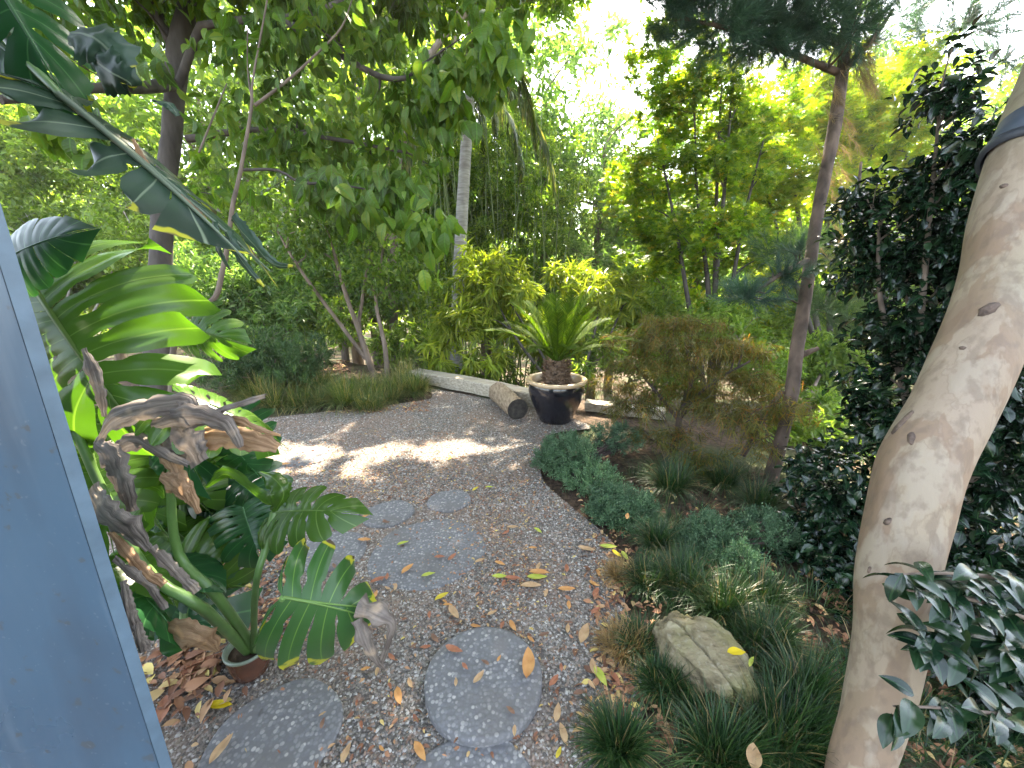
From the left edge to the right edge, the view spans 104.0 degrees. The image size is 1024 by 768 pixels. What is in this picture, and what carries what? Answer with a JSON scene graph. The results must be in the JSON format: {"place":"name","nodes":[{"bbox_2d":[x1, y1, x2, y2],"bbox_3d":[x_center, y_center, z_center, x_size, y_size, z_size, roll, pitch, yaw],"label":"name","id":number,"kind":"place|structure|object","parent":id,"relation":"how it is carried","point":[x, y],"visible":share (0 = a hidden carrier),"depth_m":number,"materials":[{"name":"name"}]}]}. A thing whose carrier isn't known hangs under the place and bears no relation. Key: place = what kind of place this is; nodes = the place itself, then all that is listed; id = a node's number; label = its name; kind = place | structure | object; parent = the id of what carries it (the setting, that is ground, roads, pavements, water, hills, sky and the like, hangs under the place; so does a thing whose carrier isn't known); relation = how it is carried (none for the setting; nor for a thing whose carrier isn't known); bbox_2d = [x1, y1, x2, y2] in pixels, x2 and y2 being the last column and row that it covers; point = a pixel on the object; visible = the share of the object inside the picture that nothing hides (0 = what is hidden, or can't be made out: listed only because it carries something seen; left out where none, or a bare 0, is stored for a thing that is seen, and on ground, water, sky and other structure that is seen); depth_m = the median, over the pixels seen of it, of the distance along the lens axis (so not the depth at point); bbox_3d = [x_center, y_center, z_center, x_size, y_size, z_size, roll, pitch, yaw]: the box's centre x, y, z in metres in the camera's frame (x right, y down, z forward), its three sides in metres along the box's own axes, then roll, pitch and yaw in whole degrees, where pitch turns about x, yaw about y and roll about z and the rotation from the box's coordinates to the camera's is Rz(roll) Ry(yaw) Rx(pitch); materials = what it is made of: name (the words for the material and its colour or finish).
{"place":"outdoors","nodes":[
{"label":"outdoors","id":0,"kind":"place"},
{"bbox_2d":[11,215,100,296],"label":"dark leaf plant","id":1,"kind":"object","parent":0,"point":[27,238],"visible":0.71,"depth_m":0.87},
{"bbox_2d":[0,0,293,286],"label":"hanging split leaf","id":2,"kind":"object","parent":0,"point":[30,57],"visible":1,"depth_m":0.74,"materials":[{"name":"plant"}]},
{"bbox_2d":[107,389,646,767],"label":"gravel path","id":3,"kind":"structure","parent":0,"point":[406,687],"depth_m":1.95,"materials":[{"name":"gravel"}]},
{"bbox_2d":[0,203,172,767],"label":"painted post","id":4,"kind":"object","parent":3,"relation":"on","point":[74,691],"depth_m":0.66,"materials":[{"name":"blue paint"}]},
{"bbox_2d":[156,695,170,723],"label":"fallen leaf","id":5,"kind":"object","parent":3,"relation":"on","point":[161,714],"visible":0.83,"depth_m":1.37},
{"bbox_2d":[177,652,222,678],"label":"fallen leaf","id":6,"kind":"object","parent":3,"relation":"on","point":[197,664],"visible":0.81,"depth_m":1.53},
{"bbox_2d":[210,699,231,708],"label":"fallen leaf","id":7,"kind":"object","parent":3,"relation":"on","point":[215,704],"visible":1,"depth_m":1.39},
{"bbox_2d":[222,628,269,683],"bbox_3d":[-0.988,1.033,1.506,0.155,0.124,0.155,0,15,0],"label":"plant pot","id":8,"kind":"object","parent":3,"relation":"on","point":[242,669],"visible":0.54,"depth_m":1.46,"materials":[{"name":"ceramic"}]},
{"bbox_2d":[29,238,396,670],"bbox_3d":[-0.898,0.363,1.216,1.243,1.545,0.644,8,17,27],"label":"split leaf plant","id":9,"kind":"object","parent":8,"relation":"in","point":[162,470],"visible":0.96,"depth_m":1.07,"materials":[{"name":"plant"}]},
{"bbox_2d":[197,678,343,767],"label":"stepping stone","id":10,"kind":"object","parent":3,"relation":"on","point":[289,718],"visible":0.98,"depth_m":1.32,"materials":[{"name":"stone"}]},
{"bbox_2d":[209,733,232,763],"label":"fallen leaf","id":11,"kind":"object","parent":10,"relation":"on","point":[218,749],"visible":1,"depth_m":1.25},
{"bbox_2d":[168,0,375,392],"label":"slender sapling","id":12,"kind":"object","parent":3,"relation":"on","point":[278,36],"visible":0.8,"depth_m":1.99,"materials":[{"name":"brown plant"}]},
{"bbox_2d":[0,0,580,390],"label":"broadleaf tree","id":13,"kind":"object","parent":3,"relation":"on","point":[487,67],"visible":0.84,"depth_m":2.47,"materials":[{"name":"green plant"}]},
{"bbox_2d":[278,446,331,466],"bbox_3d":[-1.733,0.615,3.353,0.420,0.037,0.385,0,15,0],"label":"stepping stone","id":14,"kind":"object","parent":3,"relation":"on","point":[318,451],"visible":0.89,"depth_m":3.33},
{"bbox_2d":[304,531,366,571],"bbox_3d":[-0.990,0.925,2.190,0.380,0.039,0.343,0,15,0],"label":"stepping stone","id":15,"kind":"object","parent":3,"relation":"on","point":[353,544],"visible":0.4,"depth_m":2.21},
{"bbox_2d":[363,500,414,527],"bbox_3d":[-0.775,0.831,2.534,0.306,0.043,0.297,0,15,0],"label":"stepping stone","id":16,"kind":"object","parent":3,"relation":"on","point":[395,512],"visible":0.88,"depth_m":2.51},
{"bbox_2d":[394,686,401,704],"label":"fallen leaf","id":17,"kind":"object","parent":3,"relation":"on","point":[398,695],"visible":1,"depth_m":1.42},
{"bbox_2d":[414,740,425,760],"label":"fallen leaf","id":18,"kind":"object","parent":3,"relation":"on","point":[419,749],"visible":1,"depth_m":1.26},
{"bbox_2d":[367,519,485,590],"bbox_3d":[-0.452,0.924,2.197,0.620,0.037,0.585,0,15,0],"label":"stepping stone","id":19,"kind":"object","parent":3,"relation":"on","point":[426,540],"visible":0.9,"depth_m":2.15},
{"bbox_2d":[427,490,470,512],"bbox_3d":[-0.418,0.794,2.676,0.293,0.041,0.271,0,15,0],"label":"stepping stone","id":20,"kind":"object","parent":3,"relation":"on","point":[449,501],"visible":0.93,"depth_m":2.65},
{"bbox_2d":[414,740,531,767],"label":"stepping stone","id":21,"kind":"object","parent":3,"relation":"on","point":[511,758],"visible":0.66,"depth_m":1.24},
{"bbox_2d":[424,627,541,746],"bbox_3d":[-0.104,1.101,1.477,0.430,0.069,0.430,0,15,0],"label":"stepping stone","id":22,"kind":"object","parent":3,"relation":"on","point":[466,711],"visible":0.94,"depth_m":1.42,"materials":[{"name":"stone"}]},
{"bbox_2d":[522,647,534,677],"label":"fallen leaf","id":23,"kind":"object","parent":22,"relation":"on","point":[528,663],"visible":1,"depth_m":1.50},
{"bbox_2d":[489,382,527,418],"bbox_3d":[-0.056,0.176,4.498,0.242,0.247,0.685,-5,16,-19],"label":"log","id":24,"kind":"object","parent":3,"relation":"on","point":[508,401],"visible":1,"depth_m":4.26,"materials":[{"name":"brown wood"}]},
{"bbox_2d":[526,372,587,424],"bbox_3d":[0.455,0.157,4.139,0.624,0.455,0.624,0,15,0],"label":"plant pot","id":25,"kind":"object","parent":3,"relation":"on","point":[556,404],"visible":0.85,"depth_m":3.93,"materials":[{"name":"black ceramic"}]},
{"bbox_2d":[485,290,639,384],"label":"sago palm","id":26,"kind":"object","parent":25,"relation":"in","point":[564,334],"visible":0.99,"depth_m":3.88,"materials":[{"name":"green plant"}]},
{"bbox_2d":[559,723,567,743],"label":"fallen leaf","id":27,"kind":"object","parent":3,"relation":"on","point":[563,734],"visible":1,"depth_m":1.30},
{"bbox_2d":[579,623,588,642],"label":"fallen leaf","id":28,"kind":"object","parent":3,"relation":"on","point":[583,632],"visible":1,"depth_m":1.67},
{"bbox_2d":[594,665,606,684],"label":"fallen leaf","id":29,"kind":"object","parent":3,"relation":"on","point":[600,675],"visible":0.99,"depth_m":1.49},
{"bbox_2d":[593,553,641,594],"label":"grass tuft","id":30,"kind":"object","parent":3,"relation":"on","point":[613,572],"visible":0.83,"depth_m":1.98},
{"bbox_2d":[561,678,674,767],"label":"grass tuft","id":31,"kind":"object","parent":3,"relation":"on","point":[607,739],"visible":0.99,"depth_m":1.24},
{"bbox_2d":[585,608,655,680],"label":"grass tuft","id":32,"kind":"object","parent":3,"relation":"on","point":[606,636],"visible":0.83,"depth_m":1.60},
{"bbox_2d":[61,0,1023,257],"label":"sky","id":33,"kind":"structure","parent":0,"point":[597,9],"materials":[{"name":"white"}]},
{"bbox_2d":[68,281,1023,767],"bbox_3d":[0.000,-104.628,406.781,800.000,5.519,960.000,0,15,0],"label":"ground","id":34,"kind":"structure","parent":0,"point":[618,459],"depth_m":3.11,"materials":[{"name":"soil"}]},
{"bbox_2d":[0,103,83,289],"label":"background tree","id":35,"kind":"object","parent":34,"relation":"on","point":[5,181],"visible":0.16,"depth_m":7.63,"materials":[{"name":"green plant"}]},
{"bbox_2d":[0,71,184,359],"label":"pale tree","id":36,"kind":"object","parent":34,"relation":"on","point":[97,205],"visible":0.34,"depth_m":7.73,"materials":[{"name":"green plant"}]},
{"bbox_2d":[0,14,188,313],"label":"background tree","id":37,"kind":"object","parent":34,"relation":"on","point":[77,287],"visible":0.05,"depth_m":9.45,"materials":[{"name":"green plant"}]},
{"bbox_2d":[21,28,181,359],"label":"background tree","id":38,"kind":"object","parent":34,"relation":"on","point":[120,356],"depth_m":13.80,"materials":[{"name":"green plant"}]},
{"bbox_2d":[65,5,307,341],"bbox_3d":[-9.549,-5.005,13.281,9.027,13.592,7.103,0,15,0],"label":"background tree","id":39,"kind":"object","parent":34,"relation":"on","point":[193,107],"visible":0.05,"depth_m":11.46,"materials":[{"name":"green plant"}]},
{"bbox_2d":[90,204,297,358],"bbox_3d":[-6.315,-2.012,8.363,3.500,3.556,2.613,-11,19,-37],"label":"shrub","id":40,"kind":"object","parent":34,"relation":"on","point":[139,258],"visible":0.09,"depth_m":7.90,"materials":[{"name":"green plant"}]},
{"bbox_2d":[88,0,374,360],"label":"background tree","id":41,"kind":"object","parent":34,"relation":"on","point":[212,78],"visible":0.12,"depth_m":8.71,"materials":[{"name":"green plant"}]},
{"bbox_2d":[173,233,342,356],"bbox_3d":[-4.486,-1.402,6.702,2.205,2.183,2.792,13,20,41],"label":"shrub","id":42,"kind":"object","parent":34,"relation":"on","point":[235,287],"visible":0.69,"depth_m":6.55,"materials":[{"name":"green plant"}]},
{"bbox_2d":[194,179,329,359],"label":"background tree","id":43,"kind":"object","parent":34,"relation":"on","point":[256,189],"visible":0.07,"depth_m":8.33,"materials":[{"name":"green plant"}]},
{"bbox_2d":[192,324,336,394],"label":"shrub","id":44,"kind":"object","parent":34,"relation":"on","point":[291,356],"visible":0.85,"depth_m":5.00,"materials":[{"name":"green plant"}]},
{"bbox_2d":[210,352,438,420],"bbox_3d":[-2.391,-0.150,5.026,3.098,0.640,2.288,-4,15,-13],"label":"sedge bed","id":45,"kind":"object","parent":34,"relation":"on","point":[402,382],"visible":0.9,"depth_m":4.78,"materials":[{"name":"plant"}]},
{"bbox_2d":[250,119,410,362],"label":"background tree","id":46,"kind":"object","parent":34,"relation":"on","point":[275,244],"visible":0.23,"depth_m":8.60,"materials":[{"name":"green plant"}]},
{"bbox_2d":[212,0,452,367],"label":"background tree","id":47,"kind":"object","parent":34,"relation":"on","point":[330,104],"visible":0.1,"depth_m":9.70,"materials":[{"name":"green plant"}]},
{"bbox_2d":[252,12,416,364],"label":"background tree","id":48,"kind":"object","parent":34,"relation":"on","point":[357,358],"depth_m":13.91,"materials":[{"name":"green plant"}]},
{"bbox_2d":[244,167,434,377],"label":"tree","id":49,"kind":"object","parent":34,"relation":"on","point":[301,227],"visible":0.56,"depth_m":5.49,"materials":[{"name":"green plant"}]},
{"bbox_2d":[292,270,474,368],"bbox_3d":[-2.138,-1.081,7.127,3.721,1.895,1.938,0,15,0],"label":"shrub","id":50,"kind":"object","parent":34,"relation":"on","point":[394,337],"visible":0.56,"depth_m":6.96,"materials":[{"name":"green plant"}]},
{"bbox_2d":[10,166,809,351],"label":"wood","id":51,"kind":"object","parent":34,"relation":"on","point":[368,326],"depth_m":26.21,"materials":[{"name":"plant"}]},
{"bbox_2d":[365,15,566,379],"bbox_3d":[-0.997,-4.666,11.989,6.183,13.098,6.316,0,15,0],"label":"background tree","id":52,"kind":"object","parent":34,"relation":"on","point":[389,68],"visible":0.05,"depth_m":10.19,"materials":[{"name":"green plant"}]},
{"bbox_2d":[345,2,596,356],"bbox_3d":[-1.764,-6.531,14.251,8.899,16.413,8.154,0,15,0],"label":"background tree","id":53,"kind":"object","parent":34,"relation":"on","point":[564,120],"visible":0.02,"depth_m":11.39,"materials":[{"name":"green plant"}]},
{"bbox_2d":[384,28,558,373],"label":"palm tree","id":54,"kind":"object","parent":34,"relation":"on","point":[524,106],"visible":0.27,"depth_m":6.96,"materials":[{"name":"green plant"}]},
{"bbox_2d":[410,368,533,407],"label":"timber beam","id":55,"kind":"structure","parent":34,"relation":"on","point":[469,384],"depth_m":5.21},
{"bbox_2d":[367,0,596,368],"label":"background tree","id":56,"kind":"object","parent":34,"relation":"on","point":[542,10],"visible":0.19,"depth_m":8.77,"materials":[{"name":"green plant"}]},
{"bbox_2d":[368,82,602,386],"bbox_3d":[-0.783,-3.229,9.880,5.890,8.033,3.756,0,15,0],"label":"bamboo clump","id":57,"kind":"object","parent":34,"relation":"on","point":[537,200],"visible":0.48,"depth_m":9.07,"materials":[{"name":"plant"}]},
{"bbox_2d":[418,0,641,372],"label":"background tree","id":58,"kind":"object","parent":34,"relation":"on","point":[553,51],"visible":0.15,"depth_m":10.91,"materials":[{"name":"green plant"}]},
{"bbox_2d":[414,232,663,380],"bbox_3d":[0.330,-1.137,6.488,3.873,2.555,2.230,-5,16,-16],"label":"lance leaf shrub","id":59,"kind":"object","parent":34,"relation":"on","point":[494,294],"visible":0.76,"depth_m":6.20,"materials":[{"name":"green plant"}]},
{"bbox_2d":[390,281,688,387],"bbox_3d":[0.228,-0.720,6.719,4.968,2.005,2.878,0,15,0],"label":"shrub","id":60,"kind":"object","parent":34,"relation":"on","point":[661,314],"visible":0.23,"depth_m":6.06,"materials":[{"name":"green plant"}]},
{"bbox_2d":[139,359,1023,767],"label":"leaf litter","id":61,"kind":"object","parent":34,"relation":"on","point":[191,683],"visible":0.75,"depth_m":1.57,"materials":[{"name":"plant"}]},
{"bbox_2d":[529,418,645,497],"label":"juniper","id":62,"kind":"object","parent":34,"relation":"on","point":[582,465],"visible":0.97,"depth_m":3.01,"materials":[{"name":"plant"}]},
{"bbox_2d":[536,215,664,393],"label":"background tree","id":63,"kind":"object","parent":34,"relation":"on","point":[582,247],"visible":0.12,"depth_m":9.07,"materials":[{"name":"green plant"}]},
{"bbox_2d":[507,58,712,400],"bbox_3d":[3.339,-3.554,11.709,5.933,10.942,5.280,13,20,41],"label":"background tree","id":64,"kind":"object","parent":34,"relation":"on","point":[610,137],"visible":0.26,"depth_m":11.06,"materials":[{"name":"green plant"}]},
{"bbox_2d":[580,477,663,538],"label":"juniper","id":65,"kind":"object","parent":34,"relation":"on","point":[610,501],"visible":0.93,"depth_m":2.42,"materials":[{"name":"plant"}]},
{"bbox_2d":[565,81,678,392],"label":"background tree","id":66,"kind":"object","parent":34,"relation":"on","point":[588,94],"visible":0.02,"depth_m":12.65,"materials":[{"name":"green plant"}]},
{"bbox_2d":[584,399,665,419],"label":"timber beam","id":67,"kind":"structure","parent":34,"relation":"on","point":[593,405],"depth_m":4.39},
{"bbox_2d":[602,605,662,675],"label":"grass tuft","id":68,"kind":"object","parent":34,"relation":"on","point":[648,628],"visible":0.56,"depth_m":1.60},
{"bbox_2d":[612,547,686,611],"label":"grass tuft","id":69,"kind":"object","parent":34,"relation":"on","point":[637,581],"visible":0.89,"depth_m":1.91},
{"bbox_2d":[596,252,706,406],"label":"background tree","id":70,"kind":"object","parent":34,"relation":"on","point":[664,285],"visible":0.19,"depth_m":9.26,"materials":[{"name":"green plant"}]},
{"bbox_2d":[622,510,696,563],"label":"grass tuft","id":71,"kind":"object","parent":34,"relation":"on","point":[657,535],"visible":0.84,"depth_m":2.18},
{"bbox_2d":[618,638,702,728],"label":"grass tuft","id":72,"kind":"object","parent":34,"relation":"on","point":[656,664],"visible":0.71,"depth_m":1.44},
{"bbox_2d":[631,444,716,510],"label":"grass tuft","id":73,"kind":"object","parent":34,"relation":"on","point":[665,479],"visible":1,"depth_m":2.77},
{"bbox_2d":[631,532,739,616],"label":"grass tuft","id":74,"kind":"object","parent":34,"relation":"on","point":[686,566],"visible":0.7,"depth_m":1.88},
{"bbox_2d":[601,15,778,373],"bbox_3d":[6.254,-5.565,15.464,6.600,13.677,7.416,-4,16,-16],"label":"background tree","id":75,"kind":"object","parent":34,"relation":"on","point":[701,278],"visible":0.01,"depth_m":13.94,"materials":[{"name":"green plant"}]},
{"bbox_2d":[651,661,739,750],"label":"grass tuft","id":76,"kind":"object","parent":34,"relation":"on","point":[678,692],"visible":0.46,"depth_m":1.36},
{"bbox_2d":[587,125,808,405],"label":"background tree","id":77,"kind":"object","parent":34,"relation":"on","point":[694,294],"visible":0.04,"depth_m":11.49,"materials":[{"name":"green plant"}]},
{"bbox_2d":[652,610,759,716],"bbox_3d":[0.712,1.046,1.500,0.253,0.296,0.389,-11,19,-35],"label":"rock","id":78,"kind":"object","parent":34,"relation":"on","point":[702,644],"visible":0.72,"depth_m":1.42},
{"bbox_2d":[577,306,836,477],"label":"laceleaf maple","id":79,"kind":"object","parent":34,"relation":"on","point":[725,350],"visible":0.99,"depth_m":3.29,"materials":[{"name":"plant"}]},
{"bbox_2d":[600,6,815,410],"bbox_3d":[2.960,-2.935,6.572,3.151,6.397,2.868,8,17,27],"label":"japanese maple","id":80,"kind":"object","parent":34,"relation":"on","point":[741,140],"visible":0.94,"depth_m":6.14,"materials":[{"name":"green plant"}]},
{"bbox_2d":[655,673,796,767],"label":"grass tuft","id":81,"kind":"object","parent":34,"relation":"on","point":[729,745],"visible":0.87,"depth_m":1.24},
{"bbox_2d":[746,743,761,767],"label":"fallen leaf","id":82,"kind":"object","parent":81,"relation":"on","point":[752,750],"visible":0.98,"depth_m":1.13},
{"bbox_2d":[663,553,790,653],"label":"grass tuft","id":83,"kind":"object","parent":34,"relation":"on","point":[723,586],"visible":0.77,"depth_m":1.73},
{"bbox_2d":[692,451,763,500],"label":"grass tuft","id":84,"kind":"object","parent":34,"relation":"on","point":[727,476],"visible":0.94,"depth_m":2.83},
{"bbox_2d":[667,502,802,584],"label":"juniper","id":85,"kind":"object","parent":34,"relation":"on","point":[712,529],"visible":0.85,"depth_m":2.12,"materials":[{"name":"plant"}]},
{"bbox_2d":[716,467,811,520],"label":"grass tuft","id":86,"kind":"object","parent":34,"relation":"on","point":[758,495],"visible":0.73,"depth_m":2.58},
{"bbox_2d":[713,547,816,636],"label":"grass tuft","id":87,"kind":"object","parent":34,"relation":"on","point":[775,589],"visible":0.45,"depth_m":1.82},
{"bbox_2d":[629,0,905,482],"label":"pine tree","id":88,"kind":"object","parent":34,"relation":"on","point":[755,29],"visible":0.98,"depth_m":2.97,"materials":[{"name":"green plant"}]},
{"bbox_2d":[702,649,839,767],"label":"grass tuft","id":89,"kind":"object","parent":34,"relation":"on","point":[811,749],"visible":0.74,"depth_m":1.27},
{"bbox_2d":[713,589,830,682],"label":"grass tuft","id":90,"kind":"object","parent":34,"relation":"on","point":[788,630],"visible":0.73,"depth_m":1.59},
{"bbox_2d":[671,295,893,460],"bbox_3d":[3.331,-0.108,4.639,2.239,1.710,3.371,0,15,0],"label":"shrub","id":91,"kind":"object","parent":34,"relation":"on","point":[738,320],"visible":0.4,"depth_m":4.78,"materials":[{"name":"green plant"}]},
{"bbox_2d":[741,618,847,741],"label":"grass tuft","id":92,"kind":"object","parent":34,"relation":"on","point":[822,679],"visible":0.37,"depth_m":1.41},
{"bbox_2d":[741,210,855,405],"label":"background tree","id":93,"kind":"object","parent":34,"relation":"on","point":[787,325],"visible":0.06,"depth_m":8.62,"materials":[{"name":"green plant"}]},
{"bbox_2d":[591,450,1023,767],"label":"ground cover","id":94,"kind":"object","parent":34,"relation":"on","point":[925,740],"visible":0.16,"depth_m":1.43,"materials":[{"name":"plant"}]},
{"bbox_2d":[710,0,916,391],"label":"background tree","id":95,"kind":"object","parent":34,"relation":"on","point":[883,50],"visible":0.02,"depth_m":11.05,"materials":[{"name":"green plant"}]},
{"bbox_2d":[738,161,918,402],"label":"pine tree","id":96,"kind":"object","parent":34,"relation":"on","point":[816,309],"visible":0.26,"depth_m":4.98,"materials":[{"name":"green plant"}]},
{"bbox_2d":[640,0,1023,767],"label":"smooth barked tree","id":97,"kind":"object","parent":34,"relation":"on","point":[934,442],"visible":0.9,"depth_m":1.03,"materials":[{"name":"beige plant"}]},
{"bbox_2d":[975,106,1023,176],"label":"tree strap","id":98,"kind":"object","parent":97,"relation":"attached to","point":[1010,126],"visible":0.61,"depth_m":1.11,"materials":[{"name":"grey fabric"}]},
{"bbox_2d":[736,64,945,367],"bbox_3d":[7.961,-2.717,10.535,5.824,10.029,5.204,10,18,32],"label":"background tree","id":99,"kind":"object","parent":34,"relation":"on","point":[805,218],"visible":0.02,"depth_m":9.96,"materials":[{"name":"green plant"}]},
{"bbox_2d":[713,16,979,403],"bbox_3d":[5.923,-2.839,7.606,4.548,6.817,3.108,0,15,0],"label":"japanese maple","id":100,"kind":"object","parent":34,"relation":"on","point":[796,187],"visible":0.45,"depth_m":6.88,"materials":[{"name":"green plant"}]},
{"bbox_2d":[756,12,1023,621],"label":"camellia bush","id":101,"kind":"object","parent":34,"relation":"on","point":[925,255],"visible":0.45,"depth_m":2.20,"materials":[{"name":"green plant"}]},
{"bbox_2d":[809,541,1023,767],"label":"camellia bush","id":102,"kind":"object","parent":34,"relation":"on","point":[846,578],"visible":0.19,"depth_m":1.38,"materials":[{"name":"green plant"}]},
{"bbox_2d":[863,561,1023,750],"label":"camellia bush","id":103,"kind":"object","parent":34,"relation":"on","point":[997,637],"visible":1,"depth_m":0.83,"materials":[{"name":"green plant"}]},
{"bbox_2d":[879,68,1019,363],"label":"background tree","id":104,"kind":"object","parent":34,"relation":"on","point":[999,98],"visible":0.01,"depth_m":10.48,"materials":[{"name":"green plant"}]},
{"bbox_2d":[876,41,1023,388],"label":"background tree","id":105,"kind":"object","parent":34,"relation":"on","point":[889,56],"visible":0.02,"depth_m":13.19,"materials":[{"name":"green plant"}]},
{"bbox_2d":[876,0,1023,96],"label":"pine tree","id":106,"kind":"object","parent":34,"relation":"on","point":[973,10],"visible":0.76,"depth_m":6.96,"materials":[{"name":"green plant"}]},
{"bbox_2d":[903,62,1022,307],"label":"background tree","id":107,"kind":"object","parent":34,"relation":"on","point":[1019,64],"visible":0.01,"depth_m":7.36,"materials":[{"name":"green plant"}]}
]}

